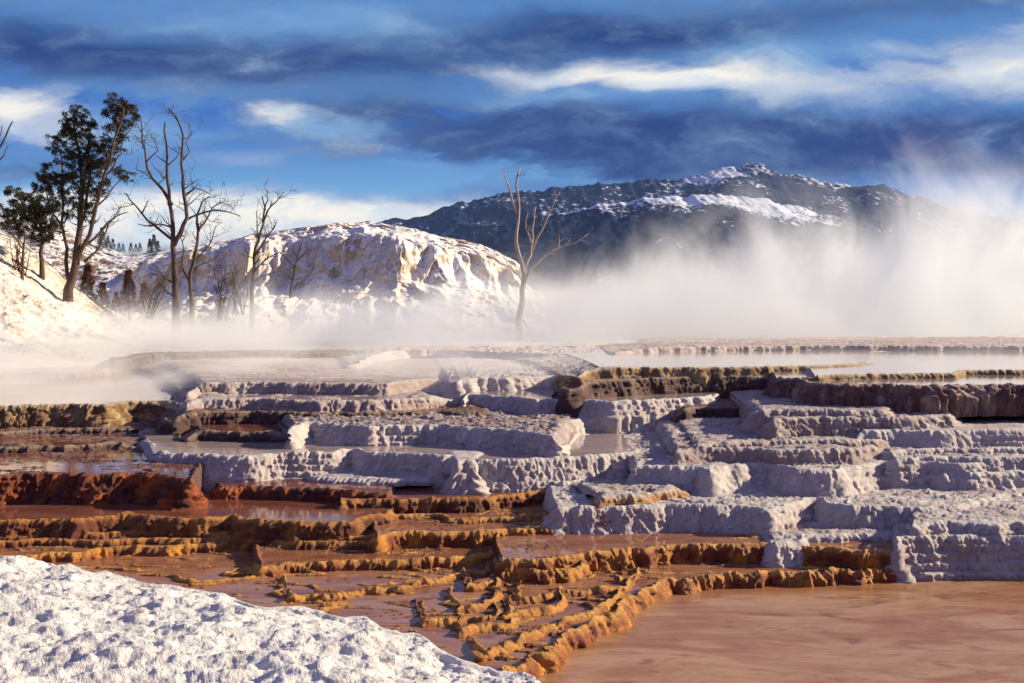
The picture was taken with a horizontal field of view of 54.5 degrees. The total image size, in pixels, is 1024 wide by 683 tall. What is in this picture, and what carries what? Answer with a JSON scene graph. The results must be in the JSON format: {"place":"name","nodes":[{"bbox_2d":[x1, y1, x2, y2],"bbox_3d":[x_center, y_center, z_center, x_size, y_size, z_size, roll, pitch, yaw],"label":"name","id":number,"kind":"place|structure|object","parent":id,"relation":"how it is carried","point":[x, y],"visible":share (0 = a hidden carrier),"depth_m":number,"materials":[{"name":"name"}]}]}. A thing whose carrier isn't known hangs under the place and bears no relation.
{"place":"outdoors","nodes":[
{"label":"outdoors","id":0,"kind":"place"},
{"bbox_2d":[0,365,120,376],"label":"terrace","id":1,"kind":"structure","parent":0,"point":[76,371],"depth_m":40.77,"materials":[{"name":"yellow stone"}]},
{"bbox_2d":[0,434,123,446],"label":"water","id":2,"kind":"structure","parent":0,"point":[56,442],"depth_m":23.78,"materials":[{"name":"brown liquid"}]},
{"bbox_2d":[0,425,127,431],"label":"water","id":3,"kind":"structure","parent":0,"point":[60,427],"depth_m":25.74,"materials":[{"name":"brown liquid"}]},
{"bbox_2d":[0,432,143,453],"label":"terrace","id":4,"kind":"structure","parent":0,"point":[130,440],"depth_m":22.89,"materials":[{"name":"brown stone"}]},
{"bbox_2d":[0,544,152,554],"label":"water","id":5,"kind":"structure","parent":0,"point":[10,552],"depth_m":16.37,"materials":[{"name":"brown liquid"}]},
{"bbox_2d":[0,422,155,438],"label":"terrace","id":6,"kind":"structure","parent":0,"point":[135,428],"depth_m":25.20,"materials":[{"name":"brown stone"}]},
{"bbox_2d":[0,371,171,405],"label":"water","id":7,"kind":"structure","parent":0,"point":[114,388],"depth_m":32.37,"materials":[{"name":"white liquid"}]},
{"bbox_2d":[0,396,179,427],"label":"terrace","id":8,"kind":"structure","parent":0,"point":[123,413],"depth_m":26.05,"materials":[{"name":"yellow stone"}]},
{"bbox_2d":[0,449,194,478],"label":"water","id":9,"kind":"structure","parent":0,"point":[51,465],"depth_m":20.56,"materials":[{"name":"liquid"}]},
{"bbox_2d":[0,446,212,510],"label":"terrace","id":10,"kind":"structure","parent":0,"point":[156,490],"depth_m":18.85,"materials":[{"name":"red stone"}]},
{"bbox_2d":[0,230,223,370],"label":"hill","id":11,"kind":"structure","parent":0,"point":[42,324],"depth_m":52.29,"materials":[{"name":"white snow"}]},
{"bbox_2d":[0,121,12,160],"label":"dead tree","id":12,"kind":"object","parent":11,"relation":"on","point":[3,142],"visible":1,"depth_m":57.76,"materials":[{"name":"brown wood"}]},
{"bbox_2d":[0,201,27,280],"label":"pine tree","id":13,"kind":"object","parent":11,"relation":"on","point":[19,208],"visible":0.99,"depth_m":54.77,"materials":[{"name":"green plant"}]},
{"bbox_2d":[0,230,34,275],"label":"bare bush","id":14,"kind":"object","parent":11,"relation":"on","point":[18,267],"visible":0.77,"depth_m":56.08,"materials":[{"name":"brown plant"}]},
{"bbox_2d":[0,183,61,279],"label":"pine tree","id":15,"kind":"object","parent":11,"relation":"on","point":[36,214],"visible":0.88,"depth_m":57.71,"materials":[{"name":"green plant"}]},
{"bbox_2d":[29,92,141,301],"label":"pine tree","id":16,"kind":"object","parent":11,"relation":"on","point":[90,165],"visible":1,"depth_m":56.68,"materials":[{"name":"green plant"}]},
{"bbox_2d":[79,262,97,300],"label":"young conifer","id":17,"kind":"object","parent":11,"relation":"on","point":[88,270],"visible":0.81,"depth_m":61.82,"materials":[{"name":"brown plant"}]},
{"bbox_2d":[95,281,110,312],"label":"young conifer","id":18,"kind":"object","parent":11,"relation":"on","point":[102,287],"visible":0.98,"depth_m":60.89,"materials":[{"name":"brown plant"}]},
{"bbox_2d":[110,291,120,311],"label":"young conifer","id":19,"kind":"object","parent":11,"relation":"on","point":[114,301],"visible":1,"depth_m":59.94,"materials":[{"name":"brown plant"}]},
{"bbox_2d":[118,268,142,321],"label":"young conifer","id":20,"kind":"object","parent":11,"relation":"on","point":[126,287],"visible":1,"depth_m":61.85,"materials":[{"name":"brown plant"}]},
{"bbox_2d":[135,283,149,325],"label":"young conifer","id":21,"kind":"object","parent":11,"relation":"on","point":[145,290],"visible":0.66,"depth_m":63.91,"materials":[{"name":"brown plant"}]},
{"bbox_2d":[134,265,169,318],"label":"bare bush","id":22,"kind":"object","parent":11,"relation":"on","point":[153,309],"visible":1,"depth_m":60.01,"materials":[{"name":"brown wood"}]},
{"bbox_2d":[105,99,243,338],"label":"dead tree","id":23,"kind":"object","parent":11,"relation":"on","point":[176,330],"visible":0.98,"depth_m":61.77,"materials":[{"name":"brown wood"}]},
{"bbox_2d":[220,258,251,314],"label":"bare bush","id":24,"kind":"object","parent":11,"relation":"on","point":[234,292],"visible":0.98,"depth_m":59.85,"materials":[{"name":"brown wood"}]},
{"bbox_2d":[89,536,156,539],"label":"water","id":25,"kind":"structure","parent":0,"point":[130,537],"depth_m":17.05,"materials":[{"name":"brown liquid"}]},
{"bbox_2d":[0,541,247,561],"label":"terrace","id":26,"kind":"structure","parent":0,"point":[56,554],"depth_m":16.45,"materials":[{"name":"orange stone"}]},
{"bbox_2d":[0,491,392,521],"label":"water","id":27,"kind":"structure","parent":0,"point":[306,511],"depth_m":18.06,"materials":[{"name":"liquid"}]},
{"bbox_2d":[0,508,398,551],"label":"terrace","id":28,"kind":"structure","parent":0,"point":[267,531],"depth_m":17.01,"materials":[{"name":"brown stone"}]},
{"bbox_2d":[0,535,399,550],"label":"terrace","id":29,"kind":"structure","parent":0,"point":[118,540],"depth_m":16.70,"materials":[{"name":"orange stone"}]},
{"bbox_2d":[169,193,241,324],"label":"dead tree","id":30,"kind":"object","parent":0,"point":[189,278],"visible":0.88,"depth_m":65.86,"materials":[{"name":"brown wood"}]},
{"bbox_2d":[82,529,373,541],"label":"terrace","id":31,"kind":"structure","parent":0,"point":[222,534],"depth_m":16.97,"materials":[{"name":"brown stone"}]},
{"bbox_2d":[174,425,286,442],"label":"terrace","id":32,"kind":"structure","parent":0,"point":[198,434],"depth_m":23.15,"materials":[{"name":"brown stone"}]},
{"bbox_2d":[108,349,360,372],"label":"terrace","id":33,"kind":"structure","parent":0,"point":[130,363],"depth_m":48.17,"materials":[{"name":"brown stone"}]},
{"bbox_2d":[198,424,279,431],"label":"water","id":34,"kind":"structure","parent":0,"point":[244,427],"depth_m":24.42,"materials":[{"name":"liquid"}]},
{"bbox_2d":[0,555,539,682],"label":"ground","id":35,"kind":"structure","parent":0,"point":[67,623],"depth_m":10.99,"materials":[{"name":"white snow"}]},
{"bbox_2d":[138,358,444,402],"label":"terrace","id":36,"kind":"structure","parent":0,"point":[188,379],"depth_m":32.67,"materials":[{"name":"white stone"}]},
{"bbox_2d":[0,217,606,333],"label":"hill","id":37,"kind":"structure","parent":0,"point":[109,268],"depth_m":121.53,"materials":[{"name":"white snow"}]},
{"bbox_2d":[96,227,106,247],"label":"conifer","id":38,"kind":"object","parent":37,"relation":"on","point":[101,233],"visible":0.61,"depth_m":132.61,"materials":[{"name":"green plant"}]},
{"bbox_2d":[105,236,111,248],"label":"conifer","id":39,"kind":"object","parent":37,"relation":"on","point":[107,243],"visible":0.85,"depth_m":132.79,"materials":[{"name":"green plant"}]},
{"bbox_2d":[109,239,116,250],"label":"conifer","id":40,"kind":"object","parent":37,"relation":"on","point":[112,241],"visible":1,"depth_m":132.74,"materials":[{"name":"green plant"}]},
{"bbox_2d":[146,239,152,251],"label":"conifer","id":41,"kind":"object","parent":37,"relation":"on","point":[149,242],"visible":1,"depth_m":132.66,"materials":[{"name":"green plant"}]},
{"bbox_2d":[148,234,158,251],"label":"conifer","id":42,"kind":"object","parent":37,"relation":"on","point":[153,241],"visible":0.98,"depth_m":132.66,"materials":[{"name":"green plant"}]},
{"bbox_2d":[210,482,397,502],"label":"terrace","id":43,"kind":"structure","parent":0,"point":[272,492],"depth_m":19.15,"materials":[{"name":"red stone"}]},
{"bbox_2d":[217,478,392,493],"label":"water","id":44,"kind":"structure","parent":0,"point":[303,482],"depth_m":19.77,"materials":[{"name":"liquid"}]},
{"bbox_2d":[160,386,459,413],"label":"terrace","id":45,"kind":"structure","parent":0,"point":[413,401],"depth_m":26.23,"materials":[{"name":"grey stone"}]},
{"bbox_2d":[201,391,430,400],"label":"water","id":46,"kind":"structure","parent":0,"point":[342,397],"depth_m":27.55,"materials":[{"name":"grey liquid"}]},
{"bbox_2d":[154,404,488,434],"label":"terrace","id":47,"kind":"structure","parent":0,"point":[173,423],"depth_m":25.25,"materials":[{"name":"brown stone"}]},
{"bbox_2d":[99,221,551,340],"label":"hill","id":48,"kind":"structure","parent":0,"point":[367,281],"depth_m":71.72,"materials":[{"name":"white snow"}]},
{"bbox_2d":[237,178,295,340],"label":"dead tree","id":49,"kind":"object","parent":48,"relation":"on","point":[252,311],"visible":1,"depth_m":63.80,"materials":[{"name":"brown wood"}]},
{"bbox_2d":[276,240,319,297],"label":"dead tree","id":50,"kind":"object","parent":48,"relation":"on","point":[292,279],"visible":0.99,"depth_m":69.88,"materials":[{"name":"brown wood"}]},
{"bbox_2d":[228,404,460,412],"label":"water","id":51,"kind":"structure","parent":0,"point":[436,408],"depth_m":26.30,"materials":[{"name":"grey liquid"}]},
{"bbox_2d":[307,471,434,486],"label":"terrace","id":52,"kind":"structure","parent":0,"point":[369,478],"depth_m":20.01,"materials":[{"name":"white stone"}]},
{"bbox_2d":[251,542,496,577],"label":"terrace","id":53,"kind":"structure","parent":0,"point":[260,567],"depth_m":15.58,"materials":[{"name":"orange stone"}]},
{"bbox_2d":[261,546,489,561],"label":"water","id":54,"kind":"structure","parent":0,"point":[286,555],"depth_m":16.12,"materials":[{"name":"brown liquid"}]},
{"bbox_2d":[276,560,493,602],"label":"terrace","id":55,"kind":"structure","parent":0,"point":[331,596],"depth_m":14.15,"materials":[{"name":"orange stone"}]},
{"bbox_2d":[138,427,655,491],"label":"terrace","id":56,"kind":"structure","parent":0,"point":[525,474],"depth_m":20.41,"materials":[{"name":"white stone"}]},
{"bbox_2d":[142,427,661,459],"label":"water","id":57,"kind":"structure","parent":0,"point":[596,443],"depth_m":22.00,"materials":[{"name":"grey liquid"}]},
{"bbox_2d":[277,408,577,457],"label":"terrace","id":58,"kind":"structure","parent":0,"point":[549,435],"depth_m":22.64,"materials":[{"name":"white stone"}]},
{"bbox_2d":[342,485,525,498],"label":"water","id":59,"kind":"structure","parent":0,"point":[406,492],"depth_m":19.22,"materials":[{"name":"brown liquid"}]},
{"bbox_2d":[335,488,545,513],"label":"terrace","id":60,"kind":"structure","parent":0,"point":[458,505],"depth_m":18.43,"materials":[{"name":"brown stone"}]},
{"bbox_2d":[54,550,828,670],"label":"water","id":61,"kind":"structure","parent":0,"point":[457,648],"depth_m":14.47,"materials":[{"name":"brown liquid"}]},
{"bbox_2d":[414,594,503,627],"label":"terrace","id":62,"kind":"structure","parent":0,"point":[426,621],"depth_m":12.78,"materials":[{"name":"orange stone"}]},
{"bbox_2d":[375,519,543,534],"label":"water","id":63,"kind":"structure","parent":0,"point":[432,525],"depth_m":17.39,"materials":[{"name":"brown liquid"}]},
{"bbox_2d":[440,451,491,494],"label":"terrace","id":64,"kind":"structure","parent":0,"point":[461,472],"depth_m":19.32,"materials":[{"name":"white stone"}]},
{"bbox_2d":[365,506,572,552],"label":"terrace","id":65,"kind":"structure","parent":0,"point":[429,537],"depth_m":16.68,"materials":[{"name":"orange stone"}]},
{"bbox_2d":[339,345,602,368],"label":"terrace","id":66,"kind":"structure","parent":0,"point":[369,356],"depth_m":47.58,"materials":[{"name":"white stone"}]},
{"bbox_2d":[46,550,896,679],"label":"terrace","id":67,"kind":"structure","parent":0,"point":[553,658],"depth_m":14.56,"materials":[{"name":"stone"}]},
{"bbox_2d":[397,505,548,523],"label":"terrace","id":68,"kind":"structure","parent":0,"point":[491,517],"depth_m":17.95,"materials":[{"name":"brown stone"}]},
{"bbox_2d":[443,577,504,613],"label":"terrace","id":69,"kind":"structure","parent":0,"point":[480,606],"depth_m":13.57,"materials":[{"name":"orange stone"}]},
{"bbox_2d":[406,506,544,517],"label":"water","id":70,"kind":"structure","parent":0,"point":[505,512],"depth_m":18.27,"materials":[{"name":"brown liquid"}]},
{"bbox_2d":[455,567,502,591],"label":"terrace","id":71,"kind":"structure","parent":0,"point":[477,585],"depth_m":14.53,"materials":[{"name":"orange stone"}]},
{"bbox_2d":[452,600,520,638],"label":"terrace","id":72,"kind":"structure","parent":0,"point":[465,631],"depth_m":12.48,"materials":[{"name":"orange stone"}]},
{"bbox_2d":[433,357,556,402],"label":"terrace","id":73,"kind":"structure","parent":0,"point":[462,376],"depth_m":30.69,"materials":[{"name":"white stone"}]},
{"bbox_2d":[0,0,1023,326],"label":"sky","id":74,"kind":"structure","parent":0,"point":[369,110],"materials":[{"name":"blue"}]},
{"bbox_2d":[499,584,567,620],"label":"terrace","id":75,"kind":"structure","parent":0,"point":[532,611],"depth_m":13.17,"materials":[{"name":"orange stone"}]},
{"bbox_2d":[489,479,584,491],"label":"terrace","id":76,"kind":"structure","parent":0,"point":[501,486],"depth_m":19.56,"materials":[{"name":"white stone"}]},
{"bbox_2d":[496,554,591,584],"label":"terrace","id":77,"kind":"structure","parent":0,"point":[554,575],"depth_m":14.79,"materials":[{"name":"orange stone"}]},
{"bbox_2d":[468,575,626,662],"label":"terrace","id":78,"kind":"structure","parent":0,"point":[487,653],"depth_m":12.16,"materials":[{"name":"orange stone"}]},
{"bbox_2d":[511,567,644,604],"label":"terrace","id":79,"kind":"structure","parent":0,"point":[537,598],"depth_m":14.06,"materials":[{"name":"brown stone"}]},
{"bbox_2d":[460,393,719,432],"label":"terrace","id":80,"kind":"structure","parent":0,"point":[614,416],"depth_m":25.54,"materials":[{"name":"white stone"}]},
{"bbox_2d":[469,388,714,400],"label":"water","id":81,"kind":"structure","parent":0,"point":[540,393],"depth_m":27.89,"materials":[{"name":"grey liquid"}]},
{"bbox_2d":[588,378,634,380],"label":"water","id":82,"kind":"structure","parent":0,"point":[611,378],"depth_m":28.39,"materials":[{"name":"brown liquid"}]},
{"bbox_2d":[570,417,655,435],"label":"terrace","id":83,"kind":"structure","parent":0,"point":[584,426],"depth_m":24.93,"materials":[{"name":"white stone"}]},
{"bbox_2d":[207,326,1023,350],"bbox_3d":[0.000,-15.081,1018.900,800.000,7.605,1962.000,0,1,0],"label":"ground","id":84,"kind":"structure","parent":0,"point":[611,334],"depth_m":88.12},
{"bbox_2d":[202,258,241,320],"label":"bare bush","id":85,"kind":"object","parent":84,"relation":"on","point":[220,308],"visible":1,"depth_m":60.00,"materials":[{"name":"brown wood"}]},
{"bbox_2d":[502,168,588,339],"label":"dead tree","id":86,"kind":"object","parent":84,"relation":"on","point":[519,315],"visible":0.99,"depth_m":65.77,"materials":[{"name":"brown wood"}]},
{"bbox_2d":[570,479,690,526],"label":"terrace","id":87,"kind":"structure","parent":0,"point":[609,493],"depth_m":18.06,"materials":[{"name":"white stone"}]},
{"bbox_2d":[551,375,770,417],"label":"terrace","id":88,"kind":"structure","parent":0,"point":[572,400],"depth_m":27.87,"materials":[{"name":"brown stone"}]},
{"bbox_2d":[498,531,893,560],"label":"water","id":89,"kind":"structure","parent":0,"point":[583,542],"depth_m":16.41,"materials":[{"name":"liquid"}]},
{"bbox_2d":[508,347,890,391],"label":"terrace","id":90,"kind":"structure","parent":0,"point":[569,370],"depth_m":29.15,"materials":[{"name":"white stone"}]},
{"bbox_2d":[378,163,1023,326],"bbox_3d":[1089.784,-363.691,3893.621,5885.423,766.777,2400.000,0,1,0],"label":"mountain","id":91,"kind":"structure","parent":0,"point":[889,211],"depth_m":3875.26,"materials":[{"name":"grey stone"}]},
{"bbox_2d":[491,531,917,578],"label":"terrace","id":92,"kind":"structure","parent":0,"point":[653,556],"depth_m":15.70,"materials":[{"name":"brown stone"}]},
{"bbox_2d":[670,398,739,422],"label":"terrace","id":93,"kind":"structure","parent":0,"point":[727,408],"depth_m":25.51,"materials":[{"name":"brown stone"}]},
{"bbox_2d":[542,347,871,367],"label":"water","id":94,"kind":"structure","parent":0,"point":[696,359],"depth_m":36.86,"materials":[{"name":"grey liquid"}]},
{"bbox_2d":[445,193,1023,326],"bbox_3d":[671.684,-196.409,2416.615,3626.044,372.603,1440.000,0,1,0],"label":"mountain","id":95,"kind":"structure","parent":0,"point":[692,259],"depth_m":2029.28,"materials":[{"name":"white snow"}]},
{"bbox_2d":[653,419,883,464],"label":"terrace","id":96,"kind":"structure","parent":0,"point":[674,440],"depth_m":19.70,"materials":[{"name":"white stone"}]},
{"bbox_2d":[538,579,1023,682],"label":"water","id":97,"kind":"structure","parent":0,"point":[957,631],"depth_m":12.58,"materials":[{"name":"brown liquid"}]},
{"bbox_2d":[541,479,1023,536],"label":"terrace","id":98,"kind":"structure","parent":0,"point":[761,511],"depth_m":17.30,"materials":[{"name":"white stone"}]},
{"bbox_2d":[678,417,890,462],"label":"terrace","id":99,"kind":"structure","parent":0,"point":[703,434],"depth_m":20.76,"materials":[{"name":"white stone"}]},
{"bbox_2d":[596,336,1023,353],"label":"terrace","id":100,"kind":"structure","parent":0,"point":[922,344],"depth_m":50.80,"materials":[{"name":"white stone"}]},
{"bbox_2d":[729,389,897,434],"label":"terrace","id":101,"kind":"structure","parent":0,"point":[757,409],"depth_m":22.19,"materials":[{"name":"white stone"}]},
{"bbox_2d":[620,431,1023,497],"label":"terrace","id":102,"kind":"structure","parent":0,"point":[720,478],"depth_m":19.00,"materials":[{"name":"white stone"}]},
{"bbox_2d":[760,519,892,567],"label":"terrace","id":103,"kind":"structure","parent":0,"point":[782,548],"depth_m":16.39,"materials":[{"name":"white stone"}]},
{"bbox_2d":[756,412,963,438],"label":"terrace","id":104,"kind":"structure","parent":0,"point":[795,426],"depth_m":21.34,"materials":[{"name":"white stone"}]},
{"bbox_2d":[761,372,1023,416],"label":"terrace","id":105,"kind":"structure","parent":0,"point":[973,400],"depth_m":22.88,"materials":[{"name":"brown stone"}]},
{"bbox_2d":[773,371,1023,384],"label":"water","id":106,"kind":"structure","parent":0,"point":[989,379],"depth_m":25.05,"materials":[{"name":"grey liquid"}]},
{"bbox_2d":[802,368,1023,380],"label":"terrace","id":107,"kind":"structure","parent":0,"point":[811,376],"depth_m":25.96,"materials":[{"name":"brown stone"}]},
{"bbox_2d":[811,351,1023,375],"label":"water","id":108,"kind":"structure","parent":0,"point":[916,362],"depth_m":33.02,"materials":[{"name":"grey liquid"}]},
{"bbox_2d":[856,416,1023,448],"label":"terrace","id":109,"kind":"structure","parent":0,"point":[987,431],"depth_m":20.94,"materials":[{"name":"white stone"}]},
{"bbox_2d":[880,445,1023,459],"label":"terrace","id":110,"kind":"structure","parent":0,"point":[891,453],"depth_m":20.39,"materials":[{"name":"white stone"}]},
{"bbox_2d":[880,475,1023,490],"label":"terrace","id":111,"kind":"structure","parent":0,"point":[963,484],"depth_m":19.16,"materials":[{"name":"white stone"}]},
{"bbox_2d":[881,452,1023,489],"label":"terrace","id":112,"kind":"structure","parent":0,"point":[904,472],"depth_m":19.55,"materials":[{"name":"white stone"}]},
{"bbox_2d":[884,521,1023,583],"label":"terrace","id":113,"kind":"structure","parent":0,"point":[952,555],"depth_m":15.61,"materials":[{"name":"white stone"}]},
{"bbox_2d":[905,496,1023,571],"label":"terrace","id":114,"kind":"structure","parent":0,"point":[999,517],"depth_m":16.39,"materials":[{"name":"white stone"}]},
{"bbox_2d":[933,469,1023,490],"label":"terrace","id":115,"kind":"structure","parent":0,"point":[945,483],"depth_m":19.24,"materials":[{"name":"white stone"}]}
]}

